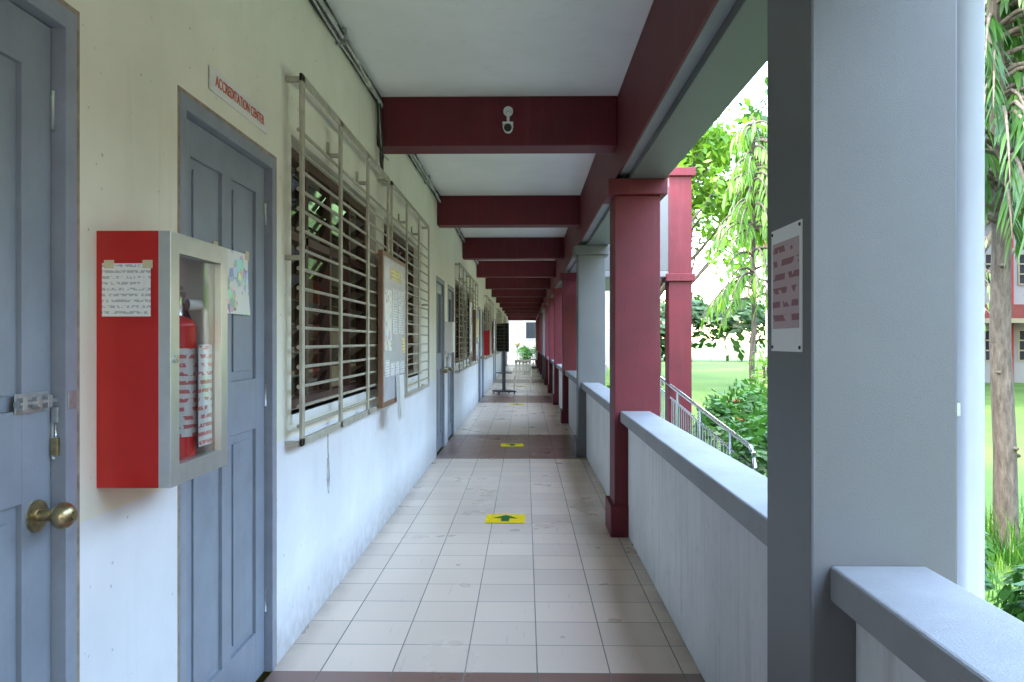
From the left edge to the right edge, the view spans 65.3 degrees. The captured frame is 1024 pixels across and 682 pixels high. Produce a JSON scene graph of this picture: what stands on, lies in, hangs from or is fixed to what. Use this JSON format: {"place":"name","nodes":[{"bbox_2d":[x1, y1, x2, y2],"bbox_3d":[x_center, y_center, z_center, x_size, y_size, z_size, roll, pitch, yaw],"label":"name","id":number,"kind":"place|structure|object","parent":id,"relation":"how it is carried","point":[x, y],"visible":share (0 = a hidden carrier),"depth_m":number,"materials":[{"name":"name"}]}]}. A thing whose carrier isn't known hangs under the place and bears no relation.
{"place":"outdoors","nodes":[
{"label":"outdoors","id":0,"kind":"place"},
{"bbox_2d":[64,0,507,681],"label":"wall","id":1,"kind":"structure","parent":0,"point":[140,60],"depth_m":3.11,"materials":[{"name":"white paint"}]},
{"bbox_2d":[0,0,79,681],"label":"door","id":2,"kind":"structure","parent":1,"relation":"in","point":[39,340],"depth_m":1.77,"materials":[{"name":"paint"}]},
{"bbox_2d":[96,231,227,487],"bbox_3d":[-0.920,0.045,2.140,0.189,0.630,0.381,0,0,1],"label":"fire extinguisher cabinet","id":3,"kind":"object","parent":1,"relation":"attached to","point":[161,359],"visible":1,"depth_m":1.96,"materials":[{"name":"red metal"}]},
{"bbox_2d":[178,85,276,681],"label":"door","id":4,"kind":"structure","parent":1,"relation":"in","point":[227,514],"depth_m":2.99,"materials":[{"name":"paint"}]},
{"bbox_2d":[213,241,249,314],"bbox_3d":[-1.025,-0.224,2.942,0.011,0.247,0.354,0,0,1],"label":"poster door","id":5,"kind":"structure","parent":4,"relation":"attached to","point":[238,296],"depth_m":3.00,"materials":[{"name":"paper"}]},
{"bbox_2d":[209,65,266,133],"bbox_3d":[-0.996,-0.875,2.937,0.005,0.080,0.580,0,0,1],"label":"door sign","id":6,"kind":"object","parent":1,"relation":"attached to","point":[214,73],"visible":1,"depth_m":2.88,"materials":[{"name":"white plastic"}]},
{"bbox_2d":[216,76,263,123],"bbox_3d":[-0.992,-0.877,2.937,0.001,0.037,0.499,0,0,1],"label":"sign lettering","id":7,"kind":"object","parent":6,"relation":"attached to","point":[248,108],"depth_m":2.93},
{"bbox_2d":[290,147,377,423],"bbox_3d":[-1.033,-0.280,4.603,0.142,1.300,2.070,0,0,1],"label":"window","id":8,"kind":"structure","parent":1,"relation":"in","point":[324,320],"depth_m":4.58,"materials":[{"name":"white paint"}]},
{"bbox_2d":[327,434,329,493],"bbox_3d":[-0.916,0.600,3.986,0.008,0.321,0.046,0,0,1],"label":"wall crack","id":9,"kind":"object","parent":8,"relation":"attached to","point":[328,475],"visible":0.95,"depth_m":3.98,"materials":[{"name":"grey paint"}]},
{"bbox_2d":[285,73,389,445],"bbox_3d":[-0.935,-0.355,4.606,0.078,1.630,2.240,0,0,1],"label":"grille window","id":10,"kind":"structure","parent":1,"relation":"attached to","point":[301,79],"depth_m":4.18,"materials":[{"name":"grey metal"}]},
{"bbox_2d":[381,181,429,403],"bbox_3d":[-0.895,-0.355,6.981,0.078,1.630,2.290,0,0,1],"label":"grille window","id":11,"kind":"structure","parent":1,"relation":"attached to","point":[413,235],"depth_m":7.08,"materials":[{"name":"beige metal"}]},
{"bbox_2d":[436,276,447,456],"bbox_3d":[-0.916,0.298,9.912,0.179,2.144,0.958,0,0,1],"label":"door","id":12,"kind":"structure","parent":1,"relation":"attached to","point":[441,370],"depth_m":10.22,"materials":[{"name":"paint"}]},
{"bbox_2d":[444,352,451,367],"bbox_3d":[-0.829,0.249,10.325,0.100,0.202,0.064,0,0,1],"label":"sanitizer bottle","id":13,"kind":"object","parent":12,"relation":"attached to","point":[448,361],"visible":1,"depth_m":10.30,"materials":[{"name":"plastic"}]},
{"bbox_2d":[448,284,453,437],"bbox_3d":[-0.893,0.298,11.291,0.179,2.144,0.958,0,0,1],"label":"door","id":14,"kind":"structure","parent":1,"relation":"attached to","point":[450,370],"depth_m":11.60,"materials":[{"name":"paint"}]},
{"bbox_2d":[455,262,469,371],"bbox_3d":[-0.795,-0.355,13.005,0.078,1.630,2.240,0,0,1],"label":"grille window","id":15,"kind":"structure","parent":1,"relation":"attached to","point":[459,325],"depth_m":12.62,"materials":[{"name":"beige metal"}]},
{"bbox_2d":[470,275,477,366],"bbox_3d":[-0.756,-0.355,15.380,0.078,1.630,2.290,0,0,1],"label":"grille window","id":16,"kind":"structure","parent":1,"relation":"attached to","point":[473,291],"depth_m":15.01,"materials":[{"name":"beige metal"}]},
{"bbox_2d":[478,306,482,399],"bbox_3d":[-0.777,0.298,18.310,0.179,2.144,0.958,0,0,1],"label":"door","id":17,"kind":"structure","parent":1,"relation":"attached to","point":[479,372],"depth_m":18.73,"materials":[{"name":"paint"}]},
{"bbox_2d":[482,309,483,394],"bbox_3d":[-0.754,0.298,19.690,0.179,2.144,0.958,0,0,1],"label":"door","id":18,"kind":"structure","parent":1,"relation":"attached to","point":[482,352],"depth_m":20.11,"materials":[{"name":"paint"}]},
{"bbox_2d":[484,295,490,358],"bbox_3d":[-0.656,-0.355,21.404,0.078,1.630,2.240,0,0,1],"label":"grille window","id":19,"kind":"structure","parent":1,"relation":"attached to","point":[489,306],"depth_m":21.74,"materials":[{"name":"metal"}]},
{"bbox_2d":[495,319,496,378],"bbox_3d":[-0.615,0.298,28.089,0.179,2.144,0.958,0,0,1],"label":"door","id":20,"kind":"structure","parent":1,"relation":"attached to","point":[495,348],"depth_m":28.51,"materials":[{"name":"paint"}]},
{"bbox_2d":[496,309,499,353],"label":"grille window","id":21,"kind":"structure","parent":1,"relation":"attached to","point":[498,317],"depth_m":29.41,"materials":[{"name":"beige metal"}]},
{"bbox_2d":[264,361,704,681],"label":"corridor floor","id":22,"kind":"structure","parent":0,"point":[442,581],"depth_m":4.48,"materials":[{"name":"tile"}]},
{"bbox_2d":[291,167,398,395],"bbox_3d":[-4.529,-0.155,13.382,7.000,3.150,78.610,0,0,1],"label":"classroom interior","id":23,"kind":"object","parent":22,"relation":"on","point":[313,297],"visible":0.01,"depth_m":10.49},
{"bbox_2d":[384,224,421,383],"bbox_3d":[-0.994,-0.280,6.977,0.143,1.300,2.120,0,0,1],"label":"window","id":24,"kind":"structure","parent":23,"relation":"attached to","point":[401,252],"depth_m":7.80,"materials":[{"name":"white paint"}]},
{"bbox_2d":[378,249,404,419],"bbox_3d":[-0.840,-0.015,5.735,0.058,1.170,1.000,0,0,1],"label":"bulletin board","id":25,"kind":"object","parent":24,"relation":"attached to","point":[391,329],"visible":1,"depth_m":5.55,"materials":[{"name":"white paper"}]},
{"bbox_2d":[445,322,454,351],"bbox_3d":[-0.820,-0.050,10.585,0.110,0.400,0.300,0,0,1],"label":"paper notice","id":26,"kind":"object","parent":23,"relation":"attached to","point":[449,336],"visible":0.93,"depth_m":10.44,"materials":[{"name":"white paper"}]},
{"bbox_2d":[455,283,465,365],"bbox_3d":[-0.900,-0.280,13.002,0.155,1.300,2.070,0,0,1],"label":"window","id":27,"kind":"structure","parent":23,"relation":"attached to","point":[456,323],"depth_m":13.29,"materials":[{"name":"white paint"}]},
{"bbox_2d":[467,293,472,361],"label":"window","id":28,"kind":"structure","parent":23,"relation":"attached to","point":[467,329],"depth_m":15.78,"materials":[{"name":"white paint"}]},
{"bbox_2d":[468,301,471,353],"bbox_3d":[-0.727,-0.230,13.899,0.014,0.900,0.750,0,0,1],"label":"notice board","id":29,"kind":"object","parent":28,"relation":"attached to","point":[469,327],"visible":1,"depth_m":13.62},
{"bbox_2d":[473,310,478,360],"bbox_3d":[-0.684,-0.105,15.273,0.054,0.950,1.000,0,0,1],"label":"notice board","id":30,"kind":"object","parent":28,"relation":"attached to","point":[475,335],"visible":1,"depth_m":14.77,"materials":[{"name":"white paper"}]},
{"bbox_2d":[484,330,491,354],"bbox_3d":[-0.620,0.045,20.411,0.183,0.630,0.375,0,0,1],"label":"fire extinguisher cabinet","id":31,"kind":"object","parent":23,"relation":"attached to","point":[487,342],"visible":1,"depth_m":20.22,"materials":[{"name":"red metal"}]},
{"bbox_2d":[492,323,515,394],"bbox_3d":[-0.208,0.459,20.606,0.476,1.824,1.054,0,0,-17],"label":"sign stand","id":32,"kind":"object","parent":22,"relation":"on","point":[502,337],"visible":1,"depth_m":20.53,"materials":[{"name":"black metal"}]},
{"bbox_2d":[485,386,525,522],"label":"floor arrow markers","id":33,"kind":"object","parent":22,"relation":"on","point":[505,518],"visible":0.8,"depth_m":6.17,"materials":[{"name":"yellow paint"}]},
{"bbox_2d":[513,360,531,391],"bbox_3d":[0.288,0.941,21.598,0.531,0.862,0.487,0,0,1],"label":"plastic chair","id":34,"kind":"object","parent":22,"relation":"on","point":[519,362],"visible":0.92,"depth_m":21.79,"materials":[{"name":"white plastic"}]},
{"bbox_2d":[516,345,535,363],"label":"bush","id":35,"kind":"object","parent":22,"relation":"on","point":[525,352],"visible":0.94,"depth_m":49.31,"materials":[{"name":"green plant"}]},
{"bbox_2d":[529,351,537,367],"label":"waiting bench","id":36,"kind":"object","parent":22,"relation":"on","point":[535,359],"visible":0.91,"depth_m":40.02,"materials":[{"name":"black plastic"}]},
{"bbox_2d":[535,322,536,363],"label":"column","id":37,"kind":"structure","parent":22,"relation":"on","point":[536,339],"depth_m":47.94,"materials":[{"name":"red paint"}]},
{"bbox_2d":[536,320,537,365],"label":"column","id":38,"kind":"structure","parent":22,"relation":"on","point":[537,340],"depth_m":44.09,"materials":[{"name":"red paint"}]},
{"bbox_2d":[537,319,538,367],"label":"column","id":39,"kind":"structure","parent":22,"relation":"on","point":[538,343],"depth_m":40.24,"materials":[{"name":"red paint"}]},
{"bbox_2d":[538,316,539,370],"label":"column","id":40,"kind":"structure","parent":22,"relation":"on","point":[539,344],"depth_m":36.39,"materials":[{"name":"red paint"}]},
{"bbox_2d":[539,313,541,374],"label":"column","id":41,"kind":"structure","parent":22,"relation":"on","point":[540,314],"depth_m":32.55,"materials":[{"name":"red paint"}]},
{"bbox_2d":[541,309,544,378],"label":"column","id":42,"kind":"structure","parent":22,"relation":"on","point":[543,341],"depth_m":28.70,"materials":[{"name":"grey paint"}]},
{"bbox_2d":[544,305,548,384],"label":"column","id":43,"kind":"structure","parent":22,"relation":"on","point":[546,307],"depth_m":24.84,"materials":[{"name":"red paint"}]},
{"bbox_2d":[547,298,553,392],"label":"column","id":44,"kind":"structure","parent":22,"relation":"on","point":[550,301],"depth_m":21.00,"materials":[{"name":"red paint"}]},
{"bbox_2d":[552,288,561,404],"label":"column","id":45,"kind":"structure","parent":22,"relation":"on","point":[557,292],"depth_m":17.15,"materials":[{"name":"red paint"}]},
{"bbox_2d":[559,273,575,423],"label":"column","id":46,"kind":"structure","parent":22,"relation":"on","point":[568,280],"depth_m":13.30,"materials":[{"name":"red paint"}]},
{"bbox_2d":[573,245,608,456],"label":"column","id":47,"kind":"structure","parent":22,"relation":"on","point":[590,313],"depth_m":9.45,"materials":[{"name":"grey paint"}]},
{"bbox_2d":[603,178,667,536],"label":"column","id":48,"kind":"structure","parent":22,"relation":"on","point":[634,203],"depth_m":5.60,"materials":[{"name":"red paint"}]},
{"bbox_2d":[536,349,1023,681],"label":"parapet","id":49,"kind":"structure","parent":22,"relation":"on","point":[698,522],"depth_m":2.74,"materials":[{"name":"paint"}]},
{"bbox_2d":[767,0,956,681],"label":"column","id":50,"kind":"structure","parent":22,"relation":"on","point":[862,184],"depth_m":1.75,"materials":[{"name":"grey paint"}]},
{"bbox_2d":[771,219,802,351],"bbox_3d":[0.653,-0.125,1.909,0.006,0.300,0.220,0,0,1],"label":"pillar poster","id":51,"kind":"object","parent":50,"relation":"attached to","point":[787,288],"visible":1,"depth_m":1.89,"materials":[{"name":"white paper"}]},
{"bbox_2d":[957,0,984,599],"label":"downpipe","id":52,"kind":"object","parent":50,"relation":"attached to","point":[971,296],"visible":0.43,"depth_m":1.80,"materials":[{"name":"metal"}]},
{"bbox_2d":[326,0,653,260],"bbox_3d":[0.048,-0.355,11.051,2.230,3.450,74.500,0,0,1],"label":"ceiling slab","id":53,"kind":"structure","parent":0,"point":[448,48],"depth_m":4.89,"materials":[{"name":"white paint"}]},
{"bbox_2d":[309,0,478,263],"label":"conduit pipes","id":54,"kind":"object","parent":53,"relation":"attached to","point":[323,10],"visible":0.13,"depth_m":4.99,"materials":[{"name":"metal"}]},
{"bbox_2d":[377,96,616,320],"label":"cross beams","id":55,"kind":"structure","parent":53,"relation":"attached to","point":[474,125],"depth_m":5.70,"materials":[{"name":"red paint"}]},
{"bbox_2d":[502,106,512,133],"bbox_3d":[-0.028,-1.544,5.551,0.072,0.221,0.190,0,0,1],"label":"cctv camera","id":56,"kind":"object","parent":55,"relation":"attached to","point":[508,124],"visible":1,"depth_m":5.59,"materials":[{"name":"white plastic"}]},
{"bbox_2d":[536,0,766,319],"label":"long beam","id":57,"kind":"structure","parent":53,"relation":"attached to","point":[695,67],"depth_m":3.96,"materials":[{"name":"red paint"}]},
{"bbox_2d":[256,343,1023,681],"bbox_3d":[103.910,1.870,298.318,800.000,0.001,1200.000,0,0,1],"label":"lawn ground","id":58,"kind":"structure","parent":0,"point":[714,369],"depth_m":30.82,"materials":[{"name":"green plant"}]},
{"bbox_2d":[508,291,609,367],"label":"building","id":59,"kind":"structure","parent":58,"relation":"on","point":[523,333],"depth_m":56.48,"materials":[{"name":"white paint"}]},
{"bbox_2d":[605,167,695,434],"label":"covered walk","id":60,"kind":"structure","parent":58,"relation":"on","point":[677,276],"depth_m":10.56,"materials":[{"name":"red paint"}]},
{"bbox_2d":[660,291,764,360],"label":"tree","id":61,"kind":"object","parent":58,"relation":"on","point":[734,324],"visible":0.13,"depth_m":72.55,"materials":[{"name":"green plant"}]},
{"bbox_2d":[660,119,764,384],"bbox_3d":[6.111,-4.927,33.479,9.286,13.720,11.500,0,0,1],"label":"tree","id":62,"kind":"object","parent":58,"relation":"on","point":[721,218],"depth_m":31.63,"materials":[{"name":"green plant"}]},
{"bbox_2d":[686,156,743,284],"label":"tree","id":63,"kind":"object","parent":58,"relation":"on","point":[698,225],"depth_m":62.20,"materials":[{"name":"green plant"}]},
{"bbox_2d":[676,97,764,222],"bbox_3d":[4.491,-4.588,29.934,8.841,13.019,8.820,0,0,1],"label":"tree","id":64,"kind":"object","parent":58,"relation":"on","point":[712,146],"depth_m":28.62,"materials":[{"name":"green plant"}]},
{"bbox_2d":[699,189,762,283],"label":"tree","id":65,"kind":"object","parent":58,"relation":"on","point":[727,260],"visible":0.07,"depth_m":57.14,"materials":[{"name":"green plant"}]},
{"bbox_2d":[701,117,766,409],"bbox_3d":[3.631,-0.754,12.088,1.458,5.354,1.476,0,0,1],"label":"mast tree","id":66,"kind":"object","parent":58,"relation":"on","point":[720,303],"depth_m":12.04,"materials":[{"name":"green plant"}]},
{"bbox_2d":[743,340,766,410],"bbox_3d":[3.633,0.826,10.014,1.347,2.102,1.606,0,0,1],"label":"bush","id":67,"kind":"object","parent":58,"relation":"on","point":[760,371],"visible":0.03,"depth_m":10.26,"materials":[{"name":"green plant"}]},
{"bbox_2d":[687,375,1023,621],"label":"ixora hedge","id":68,"kind":"object","parent":58,"relation":"on","point":[743,420],"visible":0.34,"depth_m":7.36,"materials":[{"name":"green plant"}]},
{"bbox_2d":[727,3,990,223],"bbox_3d":[15.662,-5.983,32.121,14.084,15.840,13.338,0,0,1],"label":"tree","id":69,"kind":"object","parent":58,"relation":"on","point":[751,109],"depth_m":30.59,"materials":[{"name":"green plant"}]},
{"bbox_2d":[749,212,1023,382],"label":"building","id":70,"kind":"structure","parent":58,"relation":"on","point":[1017,321],"depth_m":35.62,"materials":[{"name":"white paint"}]},
{"bbox_2d":[985,497,1023,607],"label":"grass tufts","id":71,"kind":"object","parent":58,"relation":"on","point":[1014,555],"visible":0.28,"depth_m":6.77,"materials":[{"name":"green plant"}]},
{"bbox_2d":[985,0,1023,555],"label":"mast tree","id":72,"kind":"object","parent":58,"relation":"on","point":[1006,455],"depth_m":6.91,"materials":[{"name":"brown plant"}]},
{"bbox_2d":[985,13,1023,279],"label":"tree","id":73,"kind":"object","parent":58,"relation":"on","point":[988,237],"depth_m":23.05,"materials":[{"name":"green plant"}]},
{"bbox_2d":[985,115,1023,249],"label":"building","id":74,"kind":"structure","parent":58,"relation":"on","point":[1013,159],"depth_m":25.27,"materials":[{"name":"white paint"}]},
{"bbox_2d":[660,1,985,342],"label":"sky","id":75,"kind":"structure","parent":0,"point":[708,285],"materials":[{"name":"white"}]},
{"bbox_2d":[985,236,989,330],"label":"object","id":76,"kind":"object","parent":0,"point":[988,285],"depth_m":15.17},
{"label":"window","id":77,"kind":"object","parent":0,"visible":0},
{"bbox_2d":[492,321,494,353],"bbox_3d":[-0.545,-0.105,23.672,0.054,0.950,1.000,0,0,1],"label":"notice board","id":78,"kind":"object","parent":77,"relation":"attached to","point":[493,337],"visible":0.99,"depth_m":23.17,"materials":[{"name":"paper"}]},
{"bbox_3d":[1.616,1.695,10.175,1.005,0.550,7.600,0,0,1],"label":"access ramp","id":79,"kind":"object","parent":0,"visible":0},
{"bbox_2d":[660,376,757,471],"bbox_3d":[2.090,1.123,10.262,0.044,1.248,7.210,0,0,1],"label":"ramp railing","id":80,"kind":"object","parent":79,"relation":"on","point":[731,432],"visible":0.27,"depth_m":8.75,"materials":[{"name":"silver metal"}]}
]}

